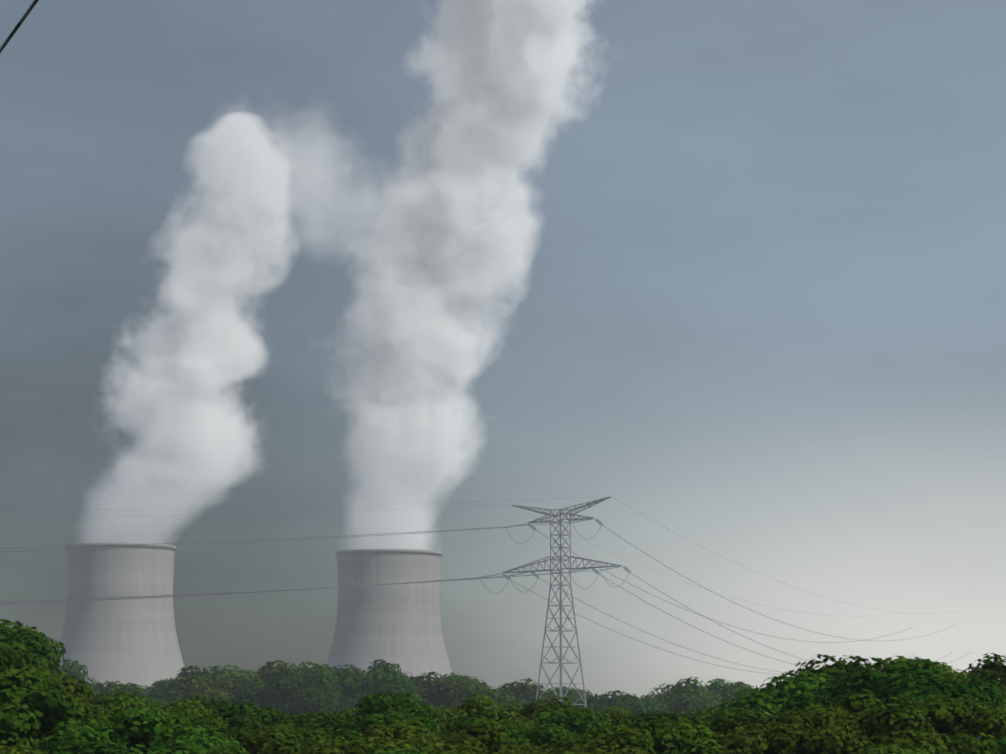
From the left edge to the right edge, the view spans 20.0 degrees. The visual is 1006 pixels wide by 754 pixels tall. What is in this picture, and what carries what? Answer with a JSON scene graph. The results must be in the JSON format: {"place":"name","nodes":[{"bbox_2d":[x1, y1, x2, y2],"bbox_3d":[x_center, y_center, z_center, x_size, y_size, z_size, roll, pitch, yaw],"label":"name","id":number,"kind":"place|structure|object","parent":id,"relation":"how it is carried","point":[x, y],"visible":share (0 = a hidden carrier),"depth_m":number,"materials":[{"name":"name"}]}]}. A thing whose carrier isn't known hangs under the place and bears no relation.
{"place":"outdoors","nodes":[
{"label":"outdoors","id":0,"kind":"place"},
{"bbox_2d":[0,0,1005,698],"label":"sky","id":1,"kind":"structure","parent":0,"point":[731,274],"materials":[{"name":"grey"}]},
{"bbox_3d":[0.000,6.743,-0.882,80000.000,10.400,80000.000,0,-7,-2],"label":"ground","id":2,"kind":"structure","parent":0,"visible":0},
{"bbox_2d":[0,647,17,689],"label":"tree","id":3,"kind":"object","parent":2,"relation":"on","point":[10,664],"visible":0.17,"depth_m":270.66,"materials":[{"name":"green plant"}]},
{"bbox_2d":[0,744,49,753],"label":"tree","id":4,"kind":"object","parent":2,"relation":"on","point":[14,749],"visible":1,"depth_m":219.66,"materials":[{"name":"green plant"}]},
{"bbox_2d":[0,626,57,675],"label":"tree","id":5,"kind":"object","parent":2,"relation":"on","point":[35,648],"visible":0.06,"depth_m":365.28,"materials":[{"name":"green plant"}]},
{"bbox_2d":[0,642,58,740],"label":"tree","id":6,"kind":"object","parent":2,"relation":"on","point":[19,662],"visible":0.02,"depth_m":310.74,"materials":[{"name":"green plant"}]},
{"bbox_2d":[0,619,66,676],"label":"tree","id":7,"kind":"object","parent":2,"relation":"on","point":[54,652],"visible":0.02,"depth_m":421.16,"materials":[{"name":"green plant"}]},
{"bbox_2d":[0,663,86,753],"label":"tree","id":8,"kind":"object","parent":2,"relation":"on","point":[41,705],"visible":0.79,"depth_m":265.80,"materials":[{"name":"green plant"}]},
{"bbox_2d":[32,667,93,720],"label":"tree","id":9,"kind":"object","parent":2,"relation":"on","point":[65,682],"visible":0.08,"depth_m":322.19,"materials":[{"name":"green plant"}]},
{"bbox_2d":[48,669,94,705],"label":"tree","id":10,"kind":"object","parent":2,"relation":"on","point":[90,700],"depth_m":411.80,"materials":[{"name":"green plant"}]},
{"bbox_2d":[56,658,98,685],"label":"tree","id":11,"kind":"object","parent":2,"relation":"on","point":[73,669],"visible":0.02,"depth_m":652.10,"materials":[{"name":"green plant"}]},
{"bbox_2d":[32,738,130,753],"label":"tree","id":12,"kind":"object","parent":2,"relation":"on","point":[111,749],"visible":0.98,"depth_m":226.44,"materials":[{"name":"green plant"}]},
{"bbox_2d":[73,679,93,689],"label":"tree","id":13,"kind":"object","parent":2,"relation":"on","point":[90,686],"depth_m":590.22,"materials":[{"name":"green plant"}]},
{"bbox_2d":[89,693,118,707],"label":"tree","id":14,"kind":"object","parent":2,"relation":"on","point":[103,700],"depth_m":422.83,"materials":[{"name":"green plant"}]},
{"bbox_2d":[80,708,143,753],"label":"tree","id":15,"kind":"object","parent":2,"relation":"on","point":[99,716],"visible":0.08,"depth_m":324.97,"materials":[{"name":"green plant"}]},
{"bbox_2d":[55,542,183,688],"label":"cooling tower","id":16,"kind":"structure","parent":2,"relation":"on","point":[124,641],"depth_m":2151.49,"materials":[{"name":"concrete"}]},
{"bbox_2d":[93,680,147,700],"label":"tree","id":17,"kind":"object","parent":2,"relation":"on","point":[109,687],"visible":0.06,"depth_m":552.32,"materials":[{"name":"green plant"}]},
{"bbox_2d":[88,689,176,716],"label":"tree","id":18,"kind":"object","parent":2,"relation":"on","point":[125,701],"visible":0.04,"depth_m":370.51,"materials":[{"name":"green plant"}]},
{"bbox_2d":[119,684,156,703],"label":"tree","id":19,"kind":"object","parent":2,"relation":"on","point":[141,689],"depth_m":603.86,"materials":[{"name":"green plant"}]},
{"bbox_2d":[36,706,246,753],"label":"tree","id":20,"kind":"object","parent":2,"relation":"on","point":[139,730],"visible":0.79,"depth_m":250.97,"materials":[{"name":"green plant"}]},
{"bbox_2d":[142,677,172,697],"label":"tree","id":21,"kind":"object","parent":2,"relation":"on","point":[149,689],"visible":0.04,"depth_m":651.71,"materials":[{"name":"green plant"}]},
{"bbox_2d":[151,685,191,708],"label":"tree","id":22,"kind":"object","parent":2,"relation":"on","point":[170,695],"visible":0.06,"depth_m":565.97,"materials":[{"name":"green plant"}]},
{"bbox_2d":[149,665,222,697],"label":"tree","id":23,"kind":"object","parent":2,"relation":"on","point":[204,673],"visible":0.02,"depth_m":645.43,"materials":[{"name":"green plant"}]},
{"bbox_2d":[156,699,230,729],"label":"tree","id":24,"kind":"object","parent":2,"relation":"on","point":[200,711],"visible":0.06,"depth_m":368.86,"materials":[{"name":"green plant"}]},
{"bbox_2d":[154,710,233,741],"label":"tree","id":25,"kind":"object","parent":2,"relation":"on","point":[189,717],"visible":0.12,"depth_m":328.08,"materials":[{"name":"green plant"}]},
{"bbox_2d":[171,672,250,705],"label":"tree","id":26,"kind":"object","parent":2,"relation":"on","point":[190,687],"visible":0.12,"depth_m":567.77,"materials":[{"name":"green plant"}]},
{"bbox_2d":[174,694,265,722],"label":"tree","id":27,"kind":"object","parent":2,"relation":"on","point":[227,709],"visible":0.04,"depth_m":406.82,"materials":[{"name":"green plant"}]},
{"bbox_2d":[201,748,243,753],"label":"tree","id":28,"kind":"object","parent":2,"relation":"on","point":[225,751],"visible":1,"depth_m":236.53,"materials":[{"name":"green plant"}]},
{"bbox_2d":[199,664,270,684],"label":"tree","id":29,"kind":"object","parent":2,"relation":"on","point":[243,673],"depth_m":591.51,"materials":[{"name":"green plant"}]},
{"bbox_2d":[218,713,264,734],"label":"tree","id":30,"kind":"object","parent":2,"relation":"on","point":[242,722],"visible":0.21,"depth_m":359.63,"materials":[{"name":"green plant"}]},
{"bbox_2d":[220,725,319,753],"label":"tree","id":31,"kind":"object","parent":2,"relation":"on","point":[274,741],"visible":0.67,"depth_m":277.69,"materials":[{"name":"green plant"}]},
{"bbox_2d":[251,706,302,726],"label":"tree","id":32,"kind":"object","parent":2,"relation":"on","point":[270,714],"visible":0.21,"depth_m":405.58,"materials":[{"name":"green plant"}]},
{"bbox_2d":[224,720,331,749],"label":"tree","id":33,"kind":"object","parent":2,"relation":"on","point":[309,734],"visible":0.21,"depth_m":325.76,"materials":[{"name":"green plant"}]},
{"bbox_2d":[233,671,341,717],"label":"tree","id":34,"kind":"object","parent":2,"relation":"on","point":[281,693],"visible":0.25,"depth_m":549.87,"materials":[{"name":"green plant"}]},
{"bbox_2d":[248,660,331,685],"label":"tree","id":35,"kind":"object","parent":2,"relation":"on","point":[269,668],"visible":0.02,"depth_m":598.59,"materials":[{"name":"green plant"}]},
{"bbox_2d":[266,661,318,677],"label":"tree","id":36,"kind":"object","parent":2,"relation":"on","point":[298,669],"depth_m":654.97,"materials":[{"name":"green plant"}]},
{"bbox_2d":[274,710,356,747],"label":"tree","id":37,"kind":"object","parent":2,"relation":"on","point":[328,721],"visible":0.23,"depth_m":364.52,"materials":[{"name":"green plant"}]},
{"bbox_2d":[307,749,338,753],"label":"tree","id":38,"kind":"object","parent":2,"relation":"on","point":[319,751],"visible":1,"depth_m":223.11,"materials":[{"name":"green plant"}]},
{"bbox_2d":[295,664,387,718],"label":"tree","id":39,"kind":"object","parent":2,"relation":"on","point":[356,685],"visible":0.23,"depth_m":562.98,"materials":[{"name":"green plant"}]},
{"bbox_2d":[331,669,365,695],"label":"tree","id":40,"kind":"object","parent":2,"relation":"on","point":[337,673],"visible":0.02,"depth_m":596.41,"materials":[{"name":"green plant"}]},
{"bbox_2d":[304,659,413,679],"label":"tree","id":41,"kind":"object","parent":2,"relation":"on","point":[384,666],"depth_m":643.72,"materials":[{"name":"green plant"}]},
{"bbox_2d":[300,719,458,753],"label":"tree","id":42,"kind":"object","parent":2,"relation":"on","point":[389,736],"visible":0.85,"depth_m":254.74,"materials":[{"name":"green plant"}]},
{"bbox_2d":[326,692,438,741],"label":"tree","id":43,"kind":"object","parent":2,"relation":"on","point":[381,705],"depth_m":366.06,"materials":[{"name":"green plant"}]},
{"bbox_2d":[327,549,451,679],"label":"cooling tower","id":44,"kind":"structure","parent":2,"relation":"on","point":[400,625],"depth_m":2220.08,"materials":[{"name":"concrete"}]},
{"bbox_2d":[338,672,444,713],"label":"tree","id":45,"kind":"object","parent":2,"relation":"on","point":[395,682],"visible":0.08,"depth_m":549.09,"materials":[{"name":"green plant"}]},
{"bbox_2d":[337,709,446,746],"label":"tree","id":46,"kind":"object","parent":2,"relation":"on","point":[381,718],"visible":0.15,"depth_m":306.98,"materials":[{"name":"green plant"}]},
{"bbox_2d":[354,691,433,715],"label":"tree","id":47,"kind":"object","parent":2,"relation":"on","point":[377,698],"visible":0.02,"depth_m":405.49,"materials":[{"name":"green plant"}]},
{"bbox_2d":[368,748,436,753],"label":"tree","id":48,"kind":"object","parent":2,"relation":"on","point":[389,751],"visible":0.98,"depth_m":244.99,"materials":[{"name":"green plant"}]},
{"bbox_2d":[409,671,447,697],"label":"tree","id":49,"kind":"object","parent":2,"relation":"on","point":[423,685],"visible":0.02,"depth_m":604.20,"materials":[{"name":"green plant"}]},
{"bbox_2d":[413,677,512,711],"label":"tree","id":50,"kind":"object","parent":2,"relation":"on","point":[448,694],"visible":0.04,"depth_m":555.96,"materials":[{"name":"green plant"}]},
{"bbox_2d":[439,673,493,692],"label":"tree","id":51,"kind":"object","parent":2,"relation":"on","point":[453,676],"depth_m":665.44,"materials":[{"name":"green plant"}]},
{"bbox_2d":[464,680,489,689],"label":"tree","id":52,"kind":"object","parent":2,"relation":"on","point":[476,683],"visible":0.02,"depth_m":617.98,"materials":[{"name":"green plant"}]},
{"bbox_2d":[415,694,541,732],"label":"tree","id":53,"kind":"object","parent":2,"relation":"on","point":[477,705],"visible":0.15,"depth_m":359.92,"materials":[{"name":"green plant"}]},
{"bbox_2d":[441,685,534,709],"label":"tree","id":54,"kind":"object","parent":2,"relation":"on","point":[504,696],"visible":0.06,"depth_m":556.54,"materials":[{"name":"green plant"}]},
{"bbox_2d":[444,713,533,748],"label":"tree","id":55,"kind":"object","parent":2,"relation":"on","point":[511,731],"visible":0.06,"depth_m":311.56,"materials":[{"name":"green plant"}]},
{"bbox_2d":[428,719,558,753],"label":"tree","id":56,"kind":"object","parent":2,"relation":"on","point":[486,738],"visible":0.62,"depth_m":272.05,"materials":[{"name":"green plant"}]},
{"bbox_2d":[435,745,579,753],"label":"tree","id":57,"kind":"object","parent":2,"relation":"on","point":[465,750],"visible":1,"depth_m":228.82,"materials":[{"name":"green plant"}]},
{"bbox_2d":[497,678,556,702],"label":"tree","id":58,"kind":"object","parent":2,"relation":"on","point":[526,691],"visible":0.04,"depth_m":598.55,"materials":[{"name":"green plant"}]},
{"bbox_2d":[512,692,563,713],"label":"tree","id":59,"kind":"object","parent":2,"relation":"on","point":[549,696],"visible":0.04,"depth_m":553.28,"materials":[{"name":"green plant"}]},
{"bbox_2d":[492,695,589,721],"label":"tree","id":60,"kind":"object","parent":2,"relation":"on","point":[557,705],"visible":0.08,"depth_m":402.54,"materials":[{"name":"green plant"}]},
{"bbox_2d":[528,708,571,726],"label":"tree","id":61,"kind":"object","parent":2,"relation":"on","point":[540,717],"visible":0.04,"depth_m":380.96,"materials":[{"name":"green plant"}]},
{"bbox_2d":[511,707,611,752],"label":"tree","id":62,"kind":"object","parent":2,"relation":"on","point":[556,728],"visible":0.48,"depth_m":320.17,"materials":[{"name":"green plant"}]},
{"bbox_2d":[501,496,622,706],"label":"transmission pylon","id":63,"kind":"object","parent":2,"relation":"on","point":[560,631],"visible":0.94,"depth_m":529.18,"materials":[{"name":"metal"}]},
{"bbox_2d":[0,497,971,674],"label":"pylon conductors","id":64,"kind":"object","parent":63,"relation":"hanging from","point":[79,599],"visible":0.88,"depth_m":519.59,"materials":[{"name":"grey metal"}]},
{"bbox_2d":[480,518,630,579],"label":"pylon insulators","id":65,"kind":"object","parent":63,"relation":"attached to","point":[596,572],"visible":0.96,"depth_m":529.15,"materials":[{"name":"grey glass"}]},
{"bbox_2d":[545,687,589,707],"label":"tree","id":66,"kind":"object","parent":2,"relation":"on","point":[572,696],"visible":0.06,"depth_m":615.96,"materials":[{"name":"green plant"}]},
{"bbox_2d":[550,686,599,703],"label":"tree","id":67,"kind":"object","parent":2,"relation":"on","point":[588,694],"depth_m":655.30,"materials":[{"name":"green plant"}]},
{"bbox_2d":[561,748,609,753],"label":"tree","id":68,"kind":"object","parent":2,"relation":"on","point":[586,751],"visible":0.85,"depth_m":231.19,"materials":[{"name":"green plant"}]},
{"bbox_2d":[551,723,655,753],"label":"tree","id":69,"kind":"object","parent":2,"relation":"on","point":[622,740],"visible":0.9,"depth_m":254.78,"materials":[{"name":"green plant"}]},
{"bbox_2d":[572,690,636,718],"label":"tree","id":70,"kind":"object","parent":2,"relation":"on","point":[604,701],"visible":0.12,"depth_m":560.60,"materials":[{"name":"green plant"}]},
{"bbox_2d":[594,705,637,724],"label":"tree","id":71,"kind":"object","parent":2,"relation":"on","point":[609,715],"visible":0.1,"depth_m":426.88,"materials":[{"name":"green plant"}]},
{"bbox_2d":[622,693,639,702],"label":"tree","id":72,"kind":"object","parent":2,"relation":"on","point":[635,698],"depth_m":604.66,"materials":[{"name":"green plant"}]},
{"bbox_2d":[613,719,653,751],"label":"tree","id":73,"kind":"object","parent":2,"relation":"on","point":[621,720],"depth_m":356.11,"materials":[{"name":"green plant"}]},
{"bbox_2d":[621,698,685,717],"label":"tree","id":74,"kind":"object","parent":2,"relation":"on","point":[651,706],"visible":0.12,"depth_m":555.36,"materials":[{"name":"green plant"}]},
{"bbox_2d":[637,683,673,702],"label":"tree","id":75,"kind":"object","parent":2,"relation":"on","point":[663,695],"visible":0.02,"depth_m":665.62,"materials":[{"name":"green plant"}]},
{"bbox_2d":[605,710,712,753],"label":"tree","id":76,"kind":"object","parent":2,"relation":"on","point":[649,721],"visible":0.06,"depth_m":327.64,"materials":[{"name":"green plant"}]},
{"bbox_2d":[626,709,691,725],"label":"tree","id":77,"kind":"object","parent":2,"relation":"on","point":[674,716],"visible":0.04,"depth_m":408.31,"materials":[{"name":"green plant"}]},
{"bbox_2d":[657,690,713,705],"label":"tree","id":78,"kind":"object","parent":2,"relation":"on","point":[670,698],"depth_m":605.55,"materials":[{"name":"green plant"}]},
{"bbox_2d":[649,722,732,753],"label":"tree","id":79,"kind":"object","parent":2,"relation":"on","point":[683,738],"visible":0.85,"depth_m":258.42,"materials":[{"name":"green plant"}]},
{"bbox_2d":[662,692,727,716],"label":"tree","id":80,"kind":"object","parent":2,"relation":"on","point":[687,704],"visible":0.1,"depth_m":559.65,"materials":[{"name":"green plant"}]},
{"bbox_2d":[673,708,717,727],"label":"tree","id":81,"kind":"object","parent":2,"relation":"on","point":[700,717],"visible":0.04,"depth_m":372.19,"materials":[{"name":"green plant"}]},
{"bbox_2d":[666,678,733,701],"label":"tree","id":82,"kind":"object","parent":2,"relation":"on","point":[716,684],"depth_m":653.38,"materials":[{"name":"green plant"}]},
{"bbox_2d":[671,677,759,709],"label":"tree","id":83,"kind":"object","parent":2,"relation":"on","point":[727,691],"visible":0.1,"depth_m":594.27,"materials":[{"name":"green plant"}]},
{"bbox_2d":[702,707,783,738],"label":"tree","id":84,"kind":"object","parent":2,"relation":"on","point":[728,721],"visible":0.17,"depth_m":308.24,"materials":[{"name":"green plant"}]},
{"bbox_2d":[704,670,841,727],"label":"tree","id":85,"kind":"object","parent":2,"relation":"on","point":[782,694],"visible":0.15,"depth_m":327.24,"materials":[{"name":"green plant"}]},
{"bbox_2d":[710,704,873,753],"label":"tree","id":86,"kind":"object","parent":2,"relation":"on","point":[799,731],"visible":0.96,"depth_m":256.20,"materials":[{"name":"green plant"}]},
{"bbox_2d":[762,654,880,698],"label":"tree","id":87,"kind":"object","parent":2,"relation":"on","point":[834,669],"visible":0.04,"depth_m":374.60,"materials":[{"name":"green plant"}]},
{"bbox_2d":[852,743,929,753],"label":"tree","id":88,"kind":"object","parent":2,"relation":"on","point":[891,749],"visible":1,"depth_m":220.34,"materials":[{"name":"green plant"}]},
{"bbox_2d":[778,656,1005,753],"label":"tree","id":89,"kind":"object","parent":2,"relation":"on","point":[912,682],"visible":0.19,"depth_m":307.90,"materials":[{"name":"green plant"}]},
{"bbox_2d":[821,689,1005,753],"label":"tree","id":90,"kind":"object","parent":2,"relation":"on","point":[940,726],"visible":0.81,"depth_m":260.53,"materials":[{"name":"green plant"}]},
{"bbox_2d":[873,655,1005,739],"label":"tree","id":91,"kind":"object","parent":2,"relation":"on","point":[944,666],"depth_m":376.28,"materials":[{"name":"green plant"}]},
{"bbox_2d":[916,653,1005,698],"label":"tree","id":92,"kind":"object","parent":2,"relation":"on","point":[989,669],"visible":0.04,"depth_m":422.23,"materials":[{"name":"green plant"}]},
{"bbox_3d":[4.943,-1.528,-3.682,0.285,10.276,0.251,0,-7,-2],"label":"utility pole","id":93,"kind":"object","parent":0,"visible":0},
{"bbox_2d":[0,0,38,52],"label":"overhead cable","id":94,"kind":"object","parent":93,"relation":"attached to","point":[19,23],"visible":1,"depth_m":19.23,"materials":[{"name":"black plastic"}]}
]}

